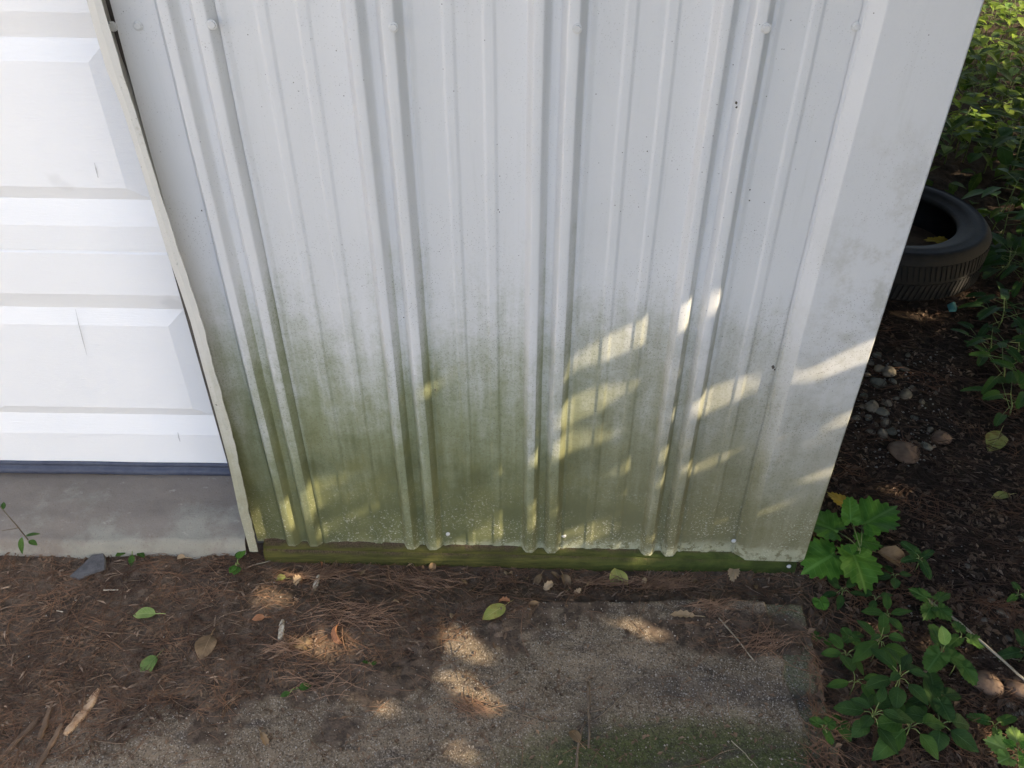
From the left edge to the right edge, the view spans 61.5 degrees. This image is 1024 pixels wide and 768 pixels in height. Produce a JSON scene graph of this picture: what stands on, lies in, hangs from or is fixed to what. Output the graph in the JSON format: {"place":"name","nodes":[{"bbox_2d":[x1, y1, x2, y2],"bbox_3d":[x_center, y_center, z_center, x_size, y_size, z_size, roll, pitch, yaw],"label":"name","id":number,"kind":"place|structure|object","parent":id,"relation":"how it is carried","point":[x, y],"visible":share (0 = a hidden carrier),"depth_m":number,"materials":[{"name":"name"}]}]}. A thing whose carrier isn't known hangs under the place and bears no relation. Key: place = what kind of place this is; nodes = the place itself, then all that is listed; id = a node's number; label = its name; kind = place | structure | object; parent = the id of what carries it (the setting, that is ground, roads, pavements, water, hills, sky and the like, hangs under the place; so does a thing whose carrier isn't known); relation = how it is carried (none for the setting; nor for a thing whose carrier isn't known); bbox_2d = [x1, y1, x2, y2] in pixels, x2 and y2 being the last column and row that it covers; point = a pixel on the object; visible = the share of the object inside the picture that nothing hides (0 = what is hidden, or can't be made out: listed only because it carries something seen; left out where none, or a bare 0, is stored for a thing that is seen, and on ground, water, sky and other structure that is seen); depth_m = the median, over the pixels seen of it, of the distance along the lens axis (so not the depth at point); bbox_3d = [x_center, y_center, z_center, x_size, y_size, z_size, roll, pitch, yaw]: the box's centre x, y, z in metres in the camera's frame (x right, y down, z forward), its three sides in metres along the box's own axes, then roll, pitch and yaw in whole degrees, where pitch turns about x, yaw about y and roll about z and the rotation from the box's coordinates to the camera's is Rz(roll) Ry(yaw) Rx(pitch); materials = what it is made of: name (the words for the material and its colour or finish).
{"place":"outdoors","nodes":[
{"label":"outdoors","id":0,"kind":"place"},
{"bbox_2d":[0,0,1023,767],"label":"ground","id":1,"kind":"structure","parent":0,"point":[946,174],"depth_m":1.89,"materials":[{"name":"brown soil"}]},
{"bbox_2d":[37,703,52,738],"bbox_3d":[-0.887,0.641,1.637,0.013,0.007,0.071,-3,39,-4],"label":"wood splinter","id":2,"kind":"object","parent":1,"relation":"on","point":[44,726],"visible":1,"depth_m":1.63,"materials":[{"name":"brown plant"}]},
{"bbox_2d":[70,553,105,579],"bbox_3d":[-0.943,0.405,1.910,0.079,0.011,0.051,-20,43,-23],"label":"slate flake","id":3,"kind":"object","parent":1,"relation":"on","point":[93,564],"visible":1,"depth_m":1.91,"materials":[{"name":"stone"}]},
{"bbox_2d":[0,473,245,558],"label":"door sill","id":4,"kind":"structure","parent":1,"relation":"on","point":[82,516],"depth_m":1.97,"materials":[{"name":"concrete"}]},
{"bbox_2d":[0,502,39,553],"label":"sprig","id":5,"kind":"object","parent":4,"relation":"on","point":[20,541],"visible":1,"depth_m":1.83,"materials":[{"name":"green plant"}]},
{"bbox_2d":[115,551,144,565],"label":"seedling","id":6,"kind":"object","parent":1,"relation":"on","point":[131,558],"visible":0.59,"depth_m":1.93,"materials":[{"name":"green plant"}]},
{"bbox_2d":[133,607,165,617],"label":"fallen leaf","id":7,"kind":"object","parent":1,"relation":"on","point":[146,612],"visible":1,"depth_m":1.81,"materials":[{"name":"plant"}]},
{"bbox_2d":[140,649,164,671],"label":"fallen leaf","id":8,"kind":"object","parent":1,"relation":"on","point":[150,661],"visible":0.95,"depth_m":1.73,"materials":[{"name":"plant"}]},
{"bbox_2d":[194,630,216,658],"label":"fallen leaf","id":9,"kind":"object","parent":1,"relation":"on","point":[204,645],"visible":1,"depth_m":1.75,"materials":[{"name":"plant"}]},
{"bbox_2d":[229,550,245,574],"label":"seedling","id":10,"kind":"object","parent":1,"relation":"on","point":[234,569],"visible":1,"depth_m":1.90,"materials":[{"name":"green plant"}]},
{"bbox_2d":[293,636,311,649],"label":"fallen leaf","id":11,"kind":"object","parent":1,"relation":"on","point":[304,640],"visible":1,"depth_m":1.76,"materials":[{"name":"plant"}]},
{"bbox_2d":[331,615,342,643],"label":"fallen leaf","id":12,"kind":"object","parent":1,"relation":"on","point":[334,637],"visible":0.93,"depth_m":1.78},
{"bbox_2d":[0,571,838,767],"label":"concrete slab","id":13,"kind":"structure","parent":1,"relation":"on","point":[629,658],"depth_m":1.67,"materials":[{"name":"concrete"}]},
{"bbox_2d":[0,716,39,760],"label":"wood splinter","id":14,"kind":"object","parent":13,"relation":"on","point":[27,729],"visible":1,"depth_m":1.62,"materials":[{"name":"brown plant"}]},
{"bbox_2d":[34,723,62,767],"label":"wood splinter","id":15,"kind":"object","parent":13,"relation":"on","point":[51,744],"visible":1,"depth_m":1.60,"materials":[{"name":"brown plant"}]},
{"bbox_2d":[63,688,99,735],"bbox_3d":[-0.827,0.631,1.657,0.020,0.011,0.099,11,40,14],"label":"wood splinter","id":16,"kind":"object","parent":13,"relation":"on","point":[72,725],"visible":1,"depth_m":1.65,"materials":[{"name":"wood"}]},
{"bbox_2d":[280,682,311,696],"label":"seedling","id":17,"kind":"object","parent":13,"relation":"on","point":[302,686],"visible":1,"depth_m":1.69,"materials":[{"name":"green plant"}]},
{"bbox_2d":[467,695,545,722],"bbox_3d":[-0.013,0.631,1.659,0.163,0.006,0.017,14,41,17],"label":"stick","id":18,"kind":"object","parent":13,"relation":"on","point":[484,702],"visible":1,"depth_m":1.66,"materials":[{"name":"brown wood"}]},
{"bbox_2d":[569,730,585,748],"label":"fallen leaf","id":19,"kind":"object","parent":13,"relation":"on","point":[574,735],"visible":1,"depth_m":1.61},
{"bbox_2d":[587,682,603,748],"bbox_3d":[0.161,0.636,1.655,0.034,0.007,0.138,2,39,3],"label":"stick","id":20,"kind":"object","parent":13,"relation":"on","point":[588,700],"visible":1,"depth_m":1.66,"materials":[{"name":"brown wood"}]},
{"bbox_2d":[670,610,704,617],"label":"fallen leaf","id":21,"kind":"object","parent":13,"relation":"on","point":[681,613],"visible":1,"depth_m":1.83,"materials":[{"name":"plant"}]},
{"bbox_2d":[0,0,983,573],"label":"shed","id":22,"kind":"structure","parent":1,"relation":"on","point":[574,284],"depth_m":1.52,"materials":[{"name":"paint"}]},
{"bbox_2d":[0,0,230,475],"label":"garage door","id":23,"kind":"structure","parent":22,"relation":"in","point":[100,371],"depth_m":1.76,"materials":[{"name":"white metal"}]},
{"bbox_2d":[482,599,513,619],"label":"fallen leaf","id":24,"kind":"object","parent":1,"relation":"on","point":[493,611],"visible":1,"depth_m":1.83,"materials":[{"name":"plant"}]},
{"bbox_2d":[0,289,1023,767],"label":"wood flecks","id":25,"kind":"object","parent":1,"relation":"on","point":[440,625],"visible":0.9,"depth_m":1.81,"materials":[{"name":"wood"}]},
{"bbox_2d":[1,351,1023,767],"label":"grit","id":26,"kind":"object","parent":1,"relation":"on","point":[607,661],"visible":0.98,"depth_m":1.70,"materials":[{"name":"gravel"}]},
{"bbox_2d":[250,561,809,721],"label":"needle clumps","id":27,"kind":"object","parent":1,"relation":"on","point":[646,585],"visible":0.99,"depth_m":1.83,"materials":[{"name":"plant"}]},
{"bbox_2d":[609,568,627,584],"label":"fallen leaf","id":28,"kind":"object","parent":1,"relation":"on","point":[615,572],"visible":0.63,"depth_m":1.95,"materials":[{"name":"plant"}]},
{"bbox_2d":[727,568,739,583],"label":"fallen leaf","id":29,"kind":"object","parent":1,"relation":"on","point":[733,574],"visible":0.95,"depth_m":1.96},
{"bbox_2d":[812,596,828,609],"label":"weed","id":30,"kind":"object","parent":1,"relation":"on","point":[821,602],"visible":1,"depth_m":1.87,"materials":[{"name":"green plant"}]},
{"bbox_2d":[809,716,836,744],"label":"weed","id":31,"kind":"object","parent":1,"relation":"on","point":[815,721],"visible":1,"depth_m":1.63,"materials":[{"name":"green plant"}]},
{"bbox_2d":[832,714,851,742],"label":"weed","id":32,"kind":"object","parent":1,"relation":"on","point":[844,731],"visible":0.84,"depth_m":1.65,"materials":[{"name":"green plant"}]},
{"bbox_2d":[821,633,865,674],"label":"weed","id":33,"kind":"object","parent":1,"relation":"on","point":[836,641],"visible":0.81,"depth_m":1.76,"materials":[{"name":"green plant"}]},
{"bbox_2d":[822,575,868,609],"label":"weed","id":34,"kind":"object","parent":1,"relation":"on","point":[840,599],"visible":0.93,"depth_m":1.91,"materials":[{"name":"green plant"}]},
{"bbox_2d":[800,492,900,593],"bbox_3d":[0.765,0.363,1.997,0.216,0.138,0.265,19,42,22],"label":"seedling","id":35,"kind":"object","parent":1,"relation":"on","point":[858,564],"visible":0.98,"depth_m":1.96,"materials":[{"name":"green plant"}]},
{"bbox_2d":[826,654,876,696],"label":"weed","id":36,"kind":"object","parent":1,"relation":"on","point":[849,665],"visible":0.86,"depth_m":1.69,"materials":[{"name":"green plant"}]},
{"bbox_2d":[840,627,863,645],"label":"weed","id":37,"kind":"object","parent":1,"relation":"on","point":[849,635],"visible":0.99,"depth_m":1.80,"materials":[{"name":"green plant"}]},
{"bbox_2d":[864,400,878,412],"bbox_3d":[1.015,0.063,2.426,0.041,0.025,0.051,0,38,0],"label":"pebble","id":38,"kind":"object","parent":1,"relation":"on","point":[872,405],"visible":1,"depth_m":2.42,"materials":[{"name":"stone"}]},
{"bbox_2d":[833,686,914,754],"bbox_3d":[0.686,0.646,1.623,0.123,0.119,0.125,-18,42,-21],"label":"weed","id":39,"kind":"object","parent":1,"relation":"on","point":[880,699],"visible":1,"depth_m":1.61,"materials":[{"name":"green plant"}]},
{"bbox_2d":[862,590,891,606],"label":"weed","id":40,"kind":"object","parent":1,"relation":"on","point":[872,603],"visible":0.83,"depth_m":1.90,"materials":[{"name":"green plant"}]},
{"bbox_2d":[870,378,886,387],"bbox_3d":[1.069,-0.005,2.508,0.046,0.025,0.045,0,38,0],"label":"pebble","id":41,"kind":"object","parent":1,"relation":"on","point":[878,381],"visible":0.91,"depth_m":2.50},
{"bbox_2d":[852,613,907,670],"bbox_3d":[0.736,0.541,1.744,0.135,0.119,0.125,0,38,0],"label":"weed","id":42,"kind":"object","parent":1,"relation":"on","point":[863,651],"visible":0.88,"depth_m":1.72,"materials":[{"name":"green plant"}]},
{"bbox_2d":[861,593,911,632],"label":"weed","id":43,"kind":"object","parent":1,"relation":"on","point":[887,604],"visible":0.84,"depth_m":1.85,"materials":[{"name":"green plant"}]},
{"bbox_2d":[872,545,904,566],"bbox_3d":[0.870,0.419,2.009,0.119,0.090,0.041,7,39,9],"label":"stone","id":44,"kind":"object","parent":1,"relation":"on","point":[891,553],"visible":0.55,"depth_m":2.00,"materials":[{"name":"stone"}]},
{"bbox_2d":[882,366,895,376],"bbox_3d":[1.113,-0.038,2.541,0.043,0.024,0.049,0,38,0],"label":"pebble","id":45,"kind":"object","parent":1,"relation":"on","point":[887,371],"visible":1,"depth_m":2.53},
{"bbox_2d":[877,565,911,588],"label":"weed","id":46,"kind":"object","parent":1,"relation":"on","point":[895,582],"visible":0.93,"depth_m":1.95,"materials":[{"name":"green plant"}]},
{"bbox_2d":[864,647,928,708],"bbox_3d":[0.742,0.585,1.679,0.133,0.124,0.125,0,38,0],"label":"weed","id":47,"kind":"object","parent":1,"relation":"on","point":[897,696],"visible":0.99,"depth_m":1.65,"materials":[{"name":"green plant"}]},
{"bbox_2d":[887,441,920,463],"bbox_3d":[1.041,0.179,2.275,0.086,0.030,0.085,0,38,0],"label":"flat stone","id":48,"kind":"object","parent":1,"relation":"on","point":[902,451],"visible":0.99,"depth_m":2.26,"materials":[{"name":"stone"}]},
{"bbox_2d":[871,702,944,760],"bbox_3d":[0.742,0.661,1.635,0.150,0.082,0.119,0,38,0],"label":"weed","id":49,"kind":"object","parent":1,"relation":"on","point":[882,750],"visible":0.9,"depth_m":1.60,"materials":[{"name":"green plant"}]},
{"bbox_2d":[900,541,933,579],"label":"weed","id":50,"kind":"object","parent":1,"relation":"on","point":[913,550],"visible":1,"depth_m":1.97,"materials":[{"name":"green plant"}]},
{"bbox_2d":[908,587,952,621],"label":"weed","id":51,"kind":"object","parent":1,"relation":"on","point":[928,610],"visible":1,"depth_m":1.84,"materials":[{"name":"green plant"}]},
{"bbox_2d":[907,672,961,721],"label":"weed","id":52,"kind":"object","parent":1,"relation":"on","point":[943,706],"visible":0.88,"depth_m":1.67,"materials":[{"name":"green plant"}]},
{"bbox_2d":[888,184,992,300],"bbox_3d":[1.315,-0.519,3.010,0.634,0.190,0.634,0,38,0],"label":"car tyre","id":53,"kind":"object","parent":1,"relation":"on","point":[952,265],"visible":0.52,"depth_m":2.80,"materials":[{"name":"rubber"}]},
{"bbox_2d":[924,236,947,242],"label":"fallen leaf","id":54,"kind":"object","parent":53,"relation":"in","point":[939,239],"visible":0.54,"depth_m":3.01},
{"bbox_2d":[930,430,951,444],"bbox_3d":[1.158,0.143,2.324,0.057,0.029,0.055,0,38,0],"label":"stone","id":55,"kind":"object","parent":1,"relation":"on","point":[939,435],"visible":0.93,"depth_m":2.31,"materials":[{"name":"stone"}]},
{"bbox_2d":[905,678,978,752],"bbox_3d":[0.809,0.654,1.647,0.109,0.072,0.155,-19,42,-22],"label":"weed","id":56,"kind":"object","parent":1,"relation":"on","point":[961,735],"visible":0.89,"depth_m":1.62,"materials":[{"name":"green plant"}]},
{"bbox_2d":[922,624,965,672],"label":"weed","id":57,"kind":"object","parent":1,"relation":"on","point":[935,659],"visible":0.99,"depth_m":1.71,"materials":[{"name":"green plant"}]},
{"bbox_2d":[940,114,976,164],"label":"weed","id":58,"kind":"object","parent":1,"relation":"on","point":[966,136],"visible":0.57,"depth_m":3.44,"materials":[{"name":"green plant"}]},
{"bbox_2d":[942,644,978,685],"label":"weed","id":59,"kind":"object","parent":1,"relation":"on","point":[968,672],"visible":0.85,"depth_m":1.71,"materials":[{"name":"green plant"}]},
{"bbox_2d":[950,96,978,136],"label":"weed","id":60,"kind":"object","parent":1,"relation":"on","point":[968,100],"visible":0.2,"depth_m":3.53,"materials":[{"name":"green plant"}]},
{"bbox_2d":[948,620,984,648],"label":"weed","id":61,"kind":"object","parent":1,"relation":"on","point":[956,640],"visible":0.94,"depth_m":1.78,"materials":[{"name":"green plant"}]},
{"bbox_2d":[943,84,992,140],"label":"weed","id":62,"kind":"object","parent":1,"relation":"on","point":[972,95],"visible":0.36,"depth_m":3.67,"materials":[{"name":"green plant"}]},
{"bbox_2d":[925,0,1023,253],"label":"ground cover","id":63,"kind":"object","parent":1,"relation":"on","point":[975,181],"visible":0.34,"depth_m":3.55,"materials":[{"name":"green plant"}]},
{"bbox_2d":[929,599,1023,679],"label":"stick","id":64,"kind":"object","parent":1,"relation":"on","point":[996,654],"visible":0.76,"depth_m":1.76,"materials":[{"name":"wood"}]},
{"bbox_2d":[948,107,1005,126],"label":"weed","id":65,"kind":"object","parent":1,"relation":"on","point":[989,119],"visible":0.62,"depth_m":3.80,"materials":[{"name":"green plant"}]},
{"bbox_2d":[944,111,1017,162],"bbox_3d":[1.875,-1.021,3.559,0.310,0.233,0.277,-22,43,-25],"label":"weed","id":66,"kind":"object","parent":1,"relation":"on","point":[958,122],"visible":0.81,"depth_m":3.47,"materials":[{"name":"green plant"}]},
{"bbox_2d":[944,119,1023,173],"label":"weed","id":67,"kind":"object","parent":1,"relation":"on","point":[1005,156],"visible":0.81,"depth_m":3.40,"materials":[{"name":"green plant"}]},
{"bbox_2d":[960,55,1011,110],"bbox_3d":[2.144,-1.373,3.962,0.277,0.252,0.315,21,43,24],"label":"weed","id":68,"kind":"object","parent":1,"relation":"on","point":[991,70],"visible":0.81,"depth_m":3.86,"materials":[{"name":"green plant"}]},
{"bbox_2d":[962,48,1011,90],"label":"weed","id":69,"kind":"object","parent":1,"relation":"on","point":[981,67],"visible":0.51,"depth_m":4.22,"materials":[{"name":"green plant"}]},
{"bbox_2d":[951,321,1023,365],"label":"weed","id":70,"kind":"object","parent":1,"relation":"on","point":[1014,353],"visible":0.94,"depth_m":2.50,"materials":[{"name":"green plant"}]},
{"bbox_2d":[970,670,1004,696],"bbox_3d":[0.962,0.605,1.743,0.067,0.034,0.059,0,38,0],"label":"stone","id":71,"kind":"object","parent":1,"relation":"on","point":[987,683],"visible":0.89,"depth_m":1.73,"materials":[{"name":"stone"}]},
{"bbox_2d":[955,114,1023,165],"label":"weed","id":72,"kind":"object","parent":1,"relation":"on","point":[977,149],"visible":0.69,"depth_m":3.52,"materials":[{"name":"green plant"}]},
{"bbox_2d":[958,288,1023,334],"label":"weed","id":73,"kind":"object","parent":1,"relation":"on","point":[1018,321],"visible":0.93,"depth_m":2.61,"materials":[{"name":"green plant"}]},
{"bbox_2d":[961,89,1020,122],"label":"weed","id":74,"kind":"object","parent":1,"relation":"on","point":[979,95],"visible":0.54,"depth_m":3.87,"materials":[{"name":"green plant"}]},
{"bbox_2d":[977,4,1005,36],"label":"weed","id":75,"kind":"object","parent":1,"relation":"on","point":[995,21],"visible":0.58,"depth_m":4.72,"materials":[{"name":"green plant"}]},
{"bbox_2d":[966,713,1016,736],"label":"weed","id":76,"kind":"object","parent":1,"relation":"on","point":[1004,719],"visible":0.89,"depth_m":1.67,"materials":[{"name":"green plant"}]},
{"bbox_2d":[961,371,1023,426],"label":"weed","id":77,"kind":"object","parent":1,"relation":"on","point":[999,418],"visible":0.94,"depth_m":2.39,"materials":[{"name":"green plant"}]},
{"bbox_2d":[961,168,1023,230],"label":"weed","id":78,"kind":"object","parent":1,"relation":"on","point":[990,190],"visible":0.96,"depth_m":3.09,"materials":[{"name":"green plant"}]},
{"bbox_2d":[969,29,1018,63],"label":"weed","id":79,"kind":"object","parent":1,"relation":"on","point":[984,40],"visible":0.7,"depth_m":4.45,"materials":[{"name":"green plant"}]},
{"bbox_2d":[964,340,1023,393],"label":"weed","id":80,"kind":"object","parent":1,"relation":"on","point":[990,383],"visible":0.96,"depth_m":2.43,"materials":[{"name":"green plant"}]},
{"bbox_2d":[978,2,1010,34],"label":"weed","id":81,"kind":"object","parent":1,"relation":"on","point":[987,27],"visible":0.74,"depth_m":4.75,"materials":[{"name":"green plant"}]},
{"bbox_2d":[966,281,1023,317],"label":"weed","id":82,"kind":"object","parent":1,"relation":"on","point":[983,298],"visible":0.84,"depth_m":2.75,"materials":[{"name":"green plant"}]},
{"bbox_2d":[967,44,1023,70],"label":"weed","id":83,"kind":"object","parent":1,"relation":"on","point":[1007,68],"visible":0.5,"depth_m":4.40,"materials":[{"name":"green plant"}]},
{"bbox_2d":[985,425,1007,450],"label":"fallen leaf","id":84,"kind":"object","parent":1,"relation":"on","point":[991,435],"visible":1,"depth_m":2.30,"materials":[{"name":"plant"}]},
{"bbox_2d":[972,132,1023,187],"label":"weed","id":85,"kind":"object","parent":1,"relation":"on","point":[998,141],"visible":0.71,"depth_m":3.30,"materials":[{"name":"green plant"}]},
{"bbox_2d":[974,34,1023,89],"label":"weed","id":86,"kind":"object","parent":1,"relation":"on","point":[1016,61],"visible":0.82,"depth_m":4.17,"materials":[{"name":"green plant"}]},
{"bbox_2d":[975,327,1023,366],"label":"weed","id":87,"kind":"object","parent":1,"relation":"on","point":[996,330],"visible":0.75,"depth_m":2.57,"materials":[{"name":"green plant"}]},
{"bbox_2d":[976,196,1023,244],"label":"weed","id":88,"kind":"object","parent":1,"relation":"on","point":[995,211],"visible":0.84,"depth_m":3.05,"materials":[{"name":"green plant"}]},
{"bbox_2d":[979,236,1023,277],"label":"weed","id":89,"kind":"object","parent":1,"relation":"on","point":[1018,241],"visible":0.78,"depth_m":2.91,"materials":[{"name":"green plant"}]},
{"bbox_2d":[979,90,1023,127],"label":"weed","id":90,"kind":"object","parent":1,"relation":"on","point":[1016,102],"visible":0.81,"depth_m":3.80,"materials":[{"name":"green plant"}]},
{"bbox_2d":[980,5,1023,38],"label":"weed","id":91,"kind":"object","parent":1,"relation":"on","point":[1021,20],"visible":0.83,"depth_m":4.69,"materials":[{"name":"green plant"}]},
{"bbox_2d":[982,232,1023,278],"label":"weed","id":92,"kind":"object","parent":1,"relation":"on","point":[992,255],"visible":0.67,"depth_m":2.91,"materials":[{"name":"green plant"}]},
{"bbox_2d":[983,726,1023,767],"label":"weed","id":93,"kind":"object","parent":1,"relation":"on","point":[999,744],"visible":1,"depth_m":1.61,"materials":[{"name":"green plant"}]},
{"bbox_2d":[983,247,1023,297],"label":"weed","id":94,"kind":"object","parent":1,"relation":"on","point":[1017,285],"visible":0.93,"depth_m":2.83,"materials":[{"name":"green plant"}]},
{"bbox_2d":[986,126,1023,180],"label":"weed","id":95,"kind":"object","parent":1,"relation":"on","point":[1007,133],"visible":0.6,"depth_m":3.36,"materials":[{"name":"green plant"}]},
{"bbox_2d":[990,354,1023,408],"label":"weed","id":96,"kind":"object","parent":1,"relation":"on","point":[1009,362],"visible":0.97,"depth_m":2.42,"materials":[{"name":"green plant"}]},
{"bbox_2d":[992,225,1023,265],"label":"weed","id":97,"kind":"object","parent":1,"relation":"on","point":[1019,229],"visible":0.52,"depth_m":2.97,"materials":[{"name":"green plant"}]},
{"bbox_2d":[995,195,1023,250],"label":"weed","id":98,"kind":"object","parent":1,"relation":"on","point":[1020,214],"visible":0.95,"depth_m":2.91,"materials":[{"name":"green plant"}]},
{"bbox_2d":[996,629,1023,661],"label":"weed","id":99,"kind":"object","parent":1,"relation":"on","point":[1009,652],"visible":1,"depth_m":1.77,"materials":[{"name":"green plant"}]},
{"bbox_2d":[997,299,1023,350],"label":"weed","id":100,"kind":"object","parent":1,"relation":"on","point":[1013,324],"visible":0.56,"depth_m":2.70,"materials":[{"name":"green plant"}]},
{"bbox_2d":[1002,162,1023,207],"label":"weed","id":101,"kind":"object","parent":1,"relation":"on","point":[1018,203],"visible":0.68,"depth_m":3.18,"materials":[{"name":"green plant"}]},
{"bbox_2d":[1005,675,1023,700],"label":"stone","id":102,"kind":"object","parent":1,"relation":"on","point":[1018,686],"visible":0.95,"depth_m":1.72,"materials":[{"name":"stone"}]},
{"bbox_2d":[1006,582,1023,602],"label":"weed","id":103,"kind":"object","parent":1,"relation":"on","point":[1013,596],"visible":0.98,"depth_m":1.88,"materials":[{"name":"green plant"}]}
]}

